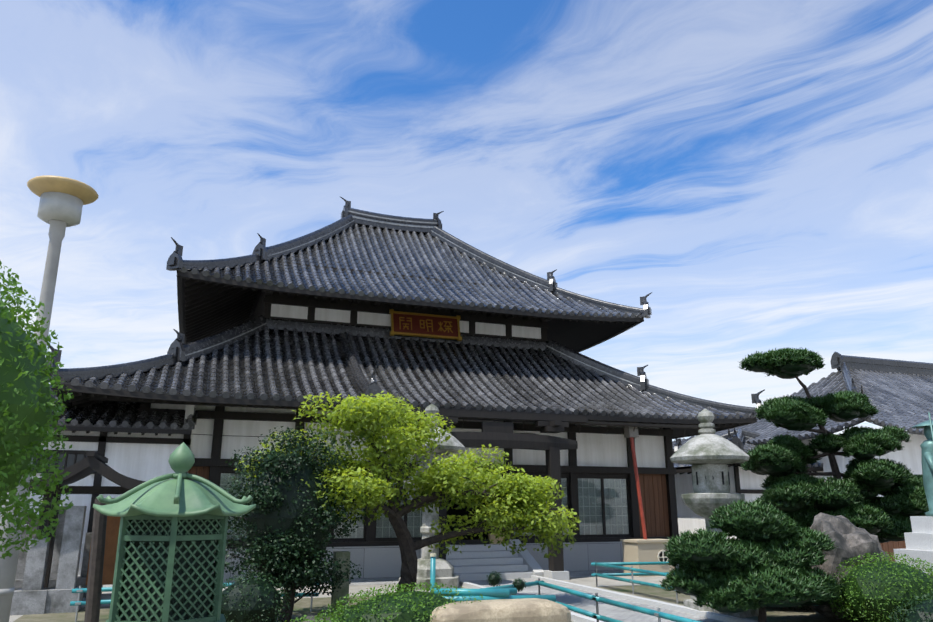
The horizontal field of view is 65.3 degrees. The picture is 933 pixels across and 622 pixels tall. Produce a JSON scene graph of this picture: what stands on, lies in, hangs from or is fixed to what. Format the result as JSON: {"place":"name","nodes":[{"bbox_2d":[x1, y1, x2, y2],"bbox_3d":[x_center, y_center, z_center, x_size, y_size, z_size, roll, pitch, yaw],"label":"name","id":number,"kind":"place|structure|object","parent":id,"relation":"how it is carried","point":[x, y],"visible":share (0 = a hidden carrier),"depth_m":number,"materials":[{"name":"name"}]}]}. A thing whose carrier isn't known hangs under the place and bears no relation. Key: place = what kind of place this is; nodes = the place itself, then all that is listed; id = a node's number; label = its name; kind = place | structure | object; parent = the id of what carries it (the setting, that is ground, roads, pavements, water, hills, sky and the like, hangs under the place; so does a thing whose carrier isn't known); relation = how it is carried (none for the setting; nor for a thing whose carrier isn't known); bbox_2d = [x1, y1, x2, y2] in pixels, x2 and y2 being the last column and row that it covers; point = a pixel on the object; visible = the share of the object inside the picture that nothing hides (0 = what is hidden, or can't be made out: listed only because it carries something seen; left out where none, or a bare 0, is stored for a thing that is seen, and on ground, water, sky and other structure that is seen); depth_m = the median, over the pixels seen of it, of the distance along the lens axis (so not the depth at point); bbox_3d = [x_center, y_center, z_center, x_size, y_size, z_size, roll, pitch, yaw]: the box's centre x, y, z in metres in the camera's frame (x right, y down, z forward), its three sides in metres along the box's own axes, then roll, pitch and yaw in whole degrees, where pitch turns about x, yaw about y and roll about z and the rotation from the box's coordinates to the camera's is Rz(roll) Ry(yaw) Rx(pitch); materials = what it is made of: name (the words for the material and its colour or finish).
{"place":"outdoors","nodes":[
{"label":"outdoors","id":0,"kind":"place"},
{"bbox_2d":[32,453,86,469],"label":"gable wall","id":1,"kind":"structure","parent":0,"point":[71,457],"depth_m":17.28,"materials":[{"name":"grey paint"}]},
{"bbox_2d":[106,514,227,621],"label":"lantern housing","id":2,"kind":"object","parent":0,"point":[125,538],"visible":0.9,"depth_m":5.72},
{"bbox_2d":[121,519,216,621],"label":"lattice","id":3,"kind":"object","parent":2,"relation":"attached to","point":[157,584],"visible":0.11,"depth_m":5.76,"materials":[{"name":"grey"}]},
{"bbox_2d":[93,442,255,516],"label":"lantern roof","id":4,"kind":"structure","parent":2,"relation":"on","point":[181,493],"depth_m":5.94,"materials":[{"name":"green metal"}]},
{"bbox_2d":[9,576,757,621],"bbox_3d":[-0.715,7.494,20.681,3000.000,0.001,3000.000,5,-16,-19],"label":"ground","id":5,"kind":"structure","parent":0,"point":[585,581],"depth_m":17.91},
{"bbox_2d":[0,506,102,615],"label":"grave stones","id":6,"kind":"object","parent":5,"relation":"on","point":[32,595],"visible":0.71,"depth_m":13.58,"materials":[{"name":"stone"}]},
{"bbox_2d":[29,451,145,587],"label":"gate","id":7,"kind":"structure","parent":5,"relation":"on","point":[91,462],"depth_m":14.23,"materials":[{"name":"brown wood"}]},
{"bbox_2d":[85,498,120,584],"bbox_3d":[-7.223,4.725,14.986,0.900,1.700,0.060,5,-16,-19],"label":"gate door","id":8,"kind":"structure","parent":7,"relation":"attached to","point":[112,533],"depth_m":14.89,"materials":[{"name":"orange wood"}]},
{"bbox_2d":[1,405,193,586],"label":"annex walls","id":9,"kind":"structure","parent":5,"relation":"on","point":[143,461],"depth_m":17.73,"materials":[{"name":"white paint"}]},
{"bbox_2d":[32,406,191,532],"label":"timber beams","id":10,"kind":"structure","parent":9,"relation":"attached to","point":[103,438],"depth_m":17.47,"materials":[{"name":"black wood"}]},
{"bbox_2d":[49,385,196,429],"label":"annex roof","id":11,"kind":"structure","parent":10,"relation":"on","point":[124,415],"depth_m":18.04,"materials":[{"name":"grey tile"}]},
{"bbox_2d":[89,372,719,570],"bbox_3d":[-2.506,5.981,25.700,18.500,5.080,15.100,5,-16,-19],"label":"timber frame","id":12,"kind":"object","parent":5,"relation":"on","point":[500,435],"visible":0.42,"depth_m":20.22,"materials":[{"name":"black wood"}]},
{"bbox_2d":[46,315,764,418],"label":"hall roof","id":13,"kind":"structure","parent":12,"relation":"on","point":[568,381],"depth_m":21.97,"materials":[{"name":"tile"}]},
{"bbox_2d":[254,261,548,351],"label":"upper wall","id":14,"kind":"structure","parent":13,"relation":"on","point":[267,299],"depth_m":24.77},
{"bbox_2d":[166,214,651,317],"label":"upper roof","id":15,"kind":"structure","parent":14,"relation":"on","point":[311,249],"depth_m":25.62,"materials":[{"name":"grey tile"}]},
{"bbox_2d":[176,229,643,352],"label":"roof eaves","id":16,"kind":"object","parent":15,"relation":"attached to","point":[208,306],"depth_m":25.01,"materials":[{"name":"black wood"}]},
{"bbox_2d":[389,309,461,340],"bbox_3d":[-1.393,0.494,25.002,2.540,0.940,0.293,5,-16,-19],"label":"sign frame","id":17,"kind":"object","parent":14,"relation":"attached to","point":[393,333],"visible":0.92,"depth_m":24.96,"materials":[{"name":"brown wood"}]},
{"bbox_2d":[393,313,457,336],"bbox_3d":[-1.400,0.503,25.018,2.350,0.744,0.205,5,-16,-19],"label":"sign board","id":18,"kind":"object","parent":17,"relation":"attached to","point":[416,328],"visible":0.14,"depth_m":24.98,"materials":[{"name":"brown wood"}]},
{"bbox_2d":[51,339,756,438],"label":"lower roof eaves","id":19,"kind":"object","parent":13,"relation":"attached to","point":[80,399],"depth_m":18.29,"materials":[{"name":"black wood"}]},
{"bbox_2d":[261,197,548,401],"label":"hall ridges","id":20,"kind":"object","parent":13,"relation":"on","point":[389,222],"visible":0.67,"depth_m":25.11,"materials":[{"name":"tile"}]},
{"bbox_2d":[403,415,699,436],"bbox_3d":[2.695,3.262,20.759,10.302,0.374,0.316,5,-16,-19],"label":"hall gutter","id":21,"kind":"object","parent":13,"relation":"attached to","point":[634,425],"visible":0.46,"depth_m":21.25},
{"bbox_2d":[624,426,638,437],"bbox_3d":[4.917,3.566,21.769,0.300,0.420,0.300,5,-16,-19],"label":"downpipe rainhead","id":22,"kind":"object","parent":21,"relation":"attached to","point":[629,432],"visible":0.64,"depth_m":21.64,"materials":[{"name":"grey metal"}]},
{"bbox_2d":[217,473,628,539],"bbox_3d":[-0.702,5.706,21.275,12.560,1.800,0.010,5,-16,-19],"label":"window frame","id":23,"kind":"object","parent":12,"relation":"in","point":[591,496],"depth_m":22.80,"materials":[{"name":"black wood"}]},
{"bbox_2d":[220,473,627,538],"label":"window panes","id":24,"kind":"structure","parent":23,"relation":"attached to","point":[583,506],"depth_m":22.79,"materials":[{"name":"grey glass"}]},
{"bbox_2d":[220,473,628,539],"bbox_3d":[-0.680,5.691,21.216,12.540,1.780,0.004,5,-16,-19],"label":"window lattice","id":25,"kind":"object","parent":23,"relation":"attached to","point":[531,512],"visible":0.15,"depth_m":22.77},
{"bbox_2d":[188,466,669,536],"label":"hall boards","id":26,"kind":"object","parent":12,"relation":"attached to","point":[653,487],"visible":0.25,"depth_m":23.60,"materials":[{"name":"brown wood"}]},
{"bbox_2d":[630,437,646,538],"bbox_3d":[5.042,5.177,21.360,0.354,3.035,0.155,5,-16,-19],"label":"downpipe","id":27,"kind":"object","parent":12,"relation":"attached to","point":[638,488],"visible":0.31,"depth_m":21.31,"materials":[{"name":"red metal"}]},
{"bbox_2d":[399,404,465,589],"bbox_3d":[-0.891,4.534,18.210,1.751,4.439,1.751,5,-16,-19],"label":"stone lantern by steps","id":28,"kind":"object","parent":5,"relation":"on","point":[444,574],"visible":0.33,"depth_m":17.76,"materials":[{"name":"grey stone"}]},
{"bbox_2d":[213,542,678,582],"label":"foundation wall","id":29,"kind":"structure","parent":5,"relation":"on","point":[378,561],"depth_m":20.16,"materials":[{"name":"grey concrete"}]},
{"bbox_2d":[420,539,568,580],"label":"stairs","id":30,"kind":"structure","parent":29,"relation":"attached to","point":[476,562],"depth_m":19.96,"materials":[{"name":"grey stone"}]},
{"bbox_2d":[488,534,503,543],"bbox_3d":[0.876,6.684,21.369,0.450,0.280,0.220,5,-16,-19],"label":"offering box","id":31,"kind":"object","parent":29,"relation":"on","point":[492,537],"visible":0.64,"depth_m":21.25,"materials":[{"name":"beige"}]},
{"bbox_2d":[620,539,674,576],"bbox_3d":[5.202,7.026,20.790,1.280,0.960,0.880,5,-16,-19],"label":"box","id":32,"kind":"object","parent":5,"relation":"on","point":[641,550],"visible":0.68,"depth_m":20.43,"materials":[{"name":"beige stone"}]},
{"bbox_2d":[657,550,667,561],"bbox_3d":[5.534,6.922,20.480,0.380,0.380,0.022,5,-16,-19],"label":"crest emblem","id":33,"kind":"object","parent":32,"relation":"attached to","point":[661,557],"visible":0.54,"depth_m":20.48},
{"bbox_2d":[880,541,905,561],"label":"fence boards","id":34,"kind":"object","parent":5,"relation":"on","point":[890,546],"visible":0.02,"depth_m":21.40,"materials":[{"name":"brown wood"}]},
{"bbox_2d":[151,403,665,467],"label":"hall plaster walls","id":35,"kind":"structure","parent":0,"point":[603,450],"depth_m":21.98,"materials":[{"name":"white paint"}]},
{"bbox_2d":[103,568,723,621],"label":"path paving","id":36,"kind":"structure","parent":0,"point":[616,613],"depth_m":15.16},
{"bbox_2d":[460,575,756,621],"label":"path kerb","id":37,"kind":"structure","parent":36,"relation":"on","point":[575,617],"depth_m":14.31,"materials":[{"name":"stone"}]},
{"bbox_2d":[13,584,862,621],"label":"garden bed soil","id":38,"kind":"structure","parent":0,"point":[301,608],"depth_m":13.46,"materials":[{"name":"brown soil"}]},
{"bbox_2d":[0,219,67,621],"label":"lamp post","id":39,"kind":"object","parent":38,"relation":"on","point":[8,564],"visible":0.56,"depth_m":7.25,"materials":[{"name":"grey metal"}]},
{"bbox_2d":[37,192,82,226],"bbox_3d":[-4.254,-1.056,7.628,0.400,0.280,0.400,5,-16,-19],"label":"lamp post globe","id":40,"kind":"object","parent":39,"relation":"on","point":[65,207],"visible":0.92,"depth_m":7.48,"materials":[{"name":"white glass"}]},
{"bbox_2d":[27,175,98,204],"bbox_3d":[-4.254,-1.264,7.684,0.670,0.190,0.670,5,-16,-19],"label":"lamp cap","id":41,"kind":"object","parent":40,"relation":"on","point":[86,194],"visible":0.85,"depth_m":7.47,"materials":[{"name":"beige plastic"}]},
{"bbox_2d":[0,261,73,558],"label":"tree","id":42,"kind":"object","parent":38,"relation":"on","point":[27,407],"visible":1,"depth_m":3.21,"materials":[{"name":"green plant"}]},
{"bbox_2d":[84,499,107,621],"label":"wooden post","id":43,"kind":"object","parent":38,"relation":"on","point":[94,587],"visible":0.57,"depth_m":6.20,"materials":[{"name":"brown wood"}]},
{"bbox_2d":[221,571,290,621],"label":"round shrub","id":44,"kind":"object","parent":38,"relation":"on","point":[250,599],"visible":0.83,"depth_m":10.76,"materials":[{"name":"green plant"}]},
{"bbox_2d":[215,426,366,621],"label":"broadleaf tree","id":45,"kind":"object","parent":38,"relation":"on","point":[282,515],"depth_m":12.06,"materials":[{"name":"green plant"}]},
{"bbox_2d":[300,615,330,621],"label":"rock","id":46,"kind":"object","parent":38,"relation":"on","point":[312,616],"visible":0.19,"depth_m":10.91,"materials":[{"name":"grey stone"}]},
{"bbox_2d":[284,615,349,621],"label":"shrub","id":47,"kind":"object","parent":38,"relation":"on","point":[318,618],"visible":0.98,"depth_m":9.21,"materials":[{"name":"green plant"}]},
{"bbox_2d":[331,551,349,618],"bbox_3d":[-2.229,4.834,12.882,0.260,1.100,0.260,5,-16,-19],"label":"stone post","id":48,"kind":"object","parent":38,"relation":"on","point":[343,592],"visible":0.57,"depth_m":12.79,"materials":[{"name":"grey stone"}]},
{"bbox_2d":[75,561,677,621],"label":"rail posts","id":49,"kind":"object","parent":38,"relation":"on","point":[594,616],"visible":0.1,"depth_m":12.33,"materials":[{"name":"teal"}]},
{"bbox_2d":[512,578,525,591],"bbox_3d":[0.884,4.567,12.152,0.244,0.237,0.248,5,-16,-19],"label":"moss ball","id":50,"kind":"object","parent":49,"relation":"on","point":[519,584],"visible":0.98,"depth_m":12.09,"materials":[{"name":"green plant"}]},
{"bbox_2d":[315,582,482,621],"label":"shrub","id":51,"kind":"object","parent":38,"relation":"on","point":[408,606],"visible":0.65,"depth_m":9.53,"materials":[{"name":"green plant"}]},
{"bbox_2d":[235,391,580,592],"bbox_3d":[-0.832,3.601,14.144,7.005,4.284,3.336,5,-16,-19],"label":"tree","id":52,"kind":"object","parent":38,"relation":"on","point":[516,509],"depth_m":14.15,"materials":[{"name":"green plant"}]},
{"bbox_2d":[70,557,817,621],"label":"bamboo rails","id":53,"kind":"object","parent":38,"relation":"on","point":[501,592],"visible":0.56,"depth_m":11.07,"materials":[{"name":"teal metal"}]},
{"bbox_2d":[430,598,570,621],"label":"boulder","id":54,"kind":"object","parent":38,"relation":"on","point":[523,610],"visible":0.75,"depth_m":9.53,"materials":[{"name":"beige stone"}]},
{"bbox_2d":[670,409,758,617],"bbox_3d":[4.673,3.713,13.781,1.474,3.733,1.474,5,-16,-19],"label":"stone lantern","id":55,"kind":"object","parent":38,"relation":"on","point":[707,452],"visible":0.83,"depth_m":13.59,"materials":[{"name":"grey stone"}]},
{"bbox_2d":[692,471,729,484],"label":"stone lantern openings","id":56,"kind":"object","parent":55,"relation":"attached to","point":[713,478],"visible":0.31,"depth_m":13.71,"materials":[{"name":"black"}]},
{"bbox_2d":[659,498,842,621],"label":"pine shrub","id":57,"kind":"object","parent":38,"relation":"on","point":[770,555],"depth_m":11.46,"materials":[{"name":"green plant"}]},
{"bbox_2d":[768,605,810,610],"bbox_3d":[6.519,5.169,14.121,3.200,1.211,2.013,5,-16,-19],"label":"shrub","id":58,"kind":"object","parent":38,"relation":"on","point":[795,607],"depth_m":13.53,"materials":[{"name":"green plant"}]},
{"bbox_2d":[739,346,928,542],"bbox_3d":[8.967,3.636,16.934,5.926,5.598,2.697,5,-16,-19],"label":"pine","id":59,"kind":"object","parent":38,"relation":"on","point":[780,460],"depth_m":16.32,"materials":[{"name":"green plant"}]},
{"bbox_2d":[809,513,889,621],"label":"rock","id":60,"kind":"object","parent":38,"relation":"on","point":[849,539],"visible":0.25,"depth_m":12.59,"materials":[{"name":"grey stone"}]},
{"bbox_2d":[827,551,932,621],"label":"shrub","id":61,"kind":"object","parent":38,"relation":"on","point":[876,591],"visible":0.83,"depth_m":11.38,"materials":[{"name":"green plant"}]},
{"bbox_2d":[888,591,932,621],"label":"shrub","id":62,"kind":"object","parent":38,"relation":"on","point":[921,611],"visible":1,"depth_m":10.28,"materials":[{"name":"green plant"}]},
{"bbox_2d":[894,516,932,574],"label":"statue pedestal","id":63,"kind":"object","parent":38,"relation":"on","point":[919,540],"visible":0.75,"depth_m":13.54,"materials":[{"name":"stone"}]},
{"bbox_2d":[912,412,932,515],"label":"bronze statue","id":64,"kind":"object","parent":63,"relation":"on","point":[926,446],"visible":1,"depth_m":13.77,"materials":[{"name":"teal metal"}]},
{"bbox_2d":[0,0,932,440],"label":"sky","id":65,"kind":"structure","parent":0,"point":[762,170],"materials":[{"name":"blue"}]},
{"bbox_2d":[446,471,502,539],"bbox_3d":[-2.919,6.041,26.850,15.800,4.400,11.800,5,-16,-19],"label":"hall interior","id":66,"kind":"object","parent":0,"point":[457,512],"depth_m":23.96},
{"bbox_2d":[487,571,501,586],"bbox_3d":[0.485,4.669,12.684,0.285,0.266,0.292,5,-16,-19],"label":"moss ball","id":67,"kind":"object","parent":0,"point":[494,579],"visible":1,"depth_m":12.62,"materials":[{"name":"green plant"}]},
{"bbox_2d":[675,434,926,538],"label":"house walls","id":68,"kind":"structure","parent":0,"point":[909,455],"depth_m":26.68,"materials":[{"name":"white paint"}]},
{"bbox_2d":[673,428,822,466],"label":"wing roof","id":69,"kind":"structure","parent":68,"relation":"attached to","point":[739,437],"depth_m":29.05,"materials":[{"name":"tile"}]},
{"bbox_2d":[674,462,823,473],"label":"wing roof soffit","id":70,"kind":"structure","parent":69,"relation":"attached to","point":[686,469],"depth_m":27.06,"materials":[{"name":"black wood"}]},
{"bbox_2d":[733,466,806,493],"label":"wooden beam","id":71,"kind":"structure","parent":68,"relation":"attached to","point":[738,489],"depth_m":26.45,"materials":[{"name":"black wood"}]},
{"bbox_2d":[672,352,932,448],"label":"house roof","id":72,"kind":"structure","parent":68,"relation":"on","point":[898,401],"depth_m":31.40,"materials":[{"name":"tile"}]}
]}

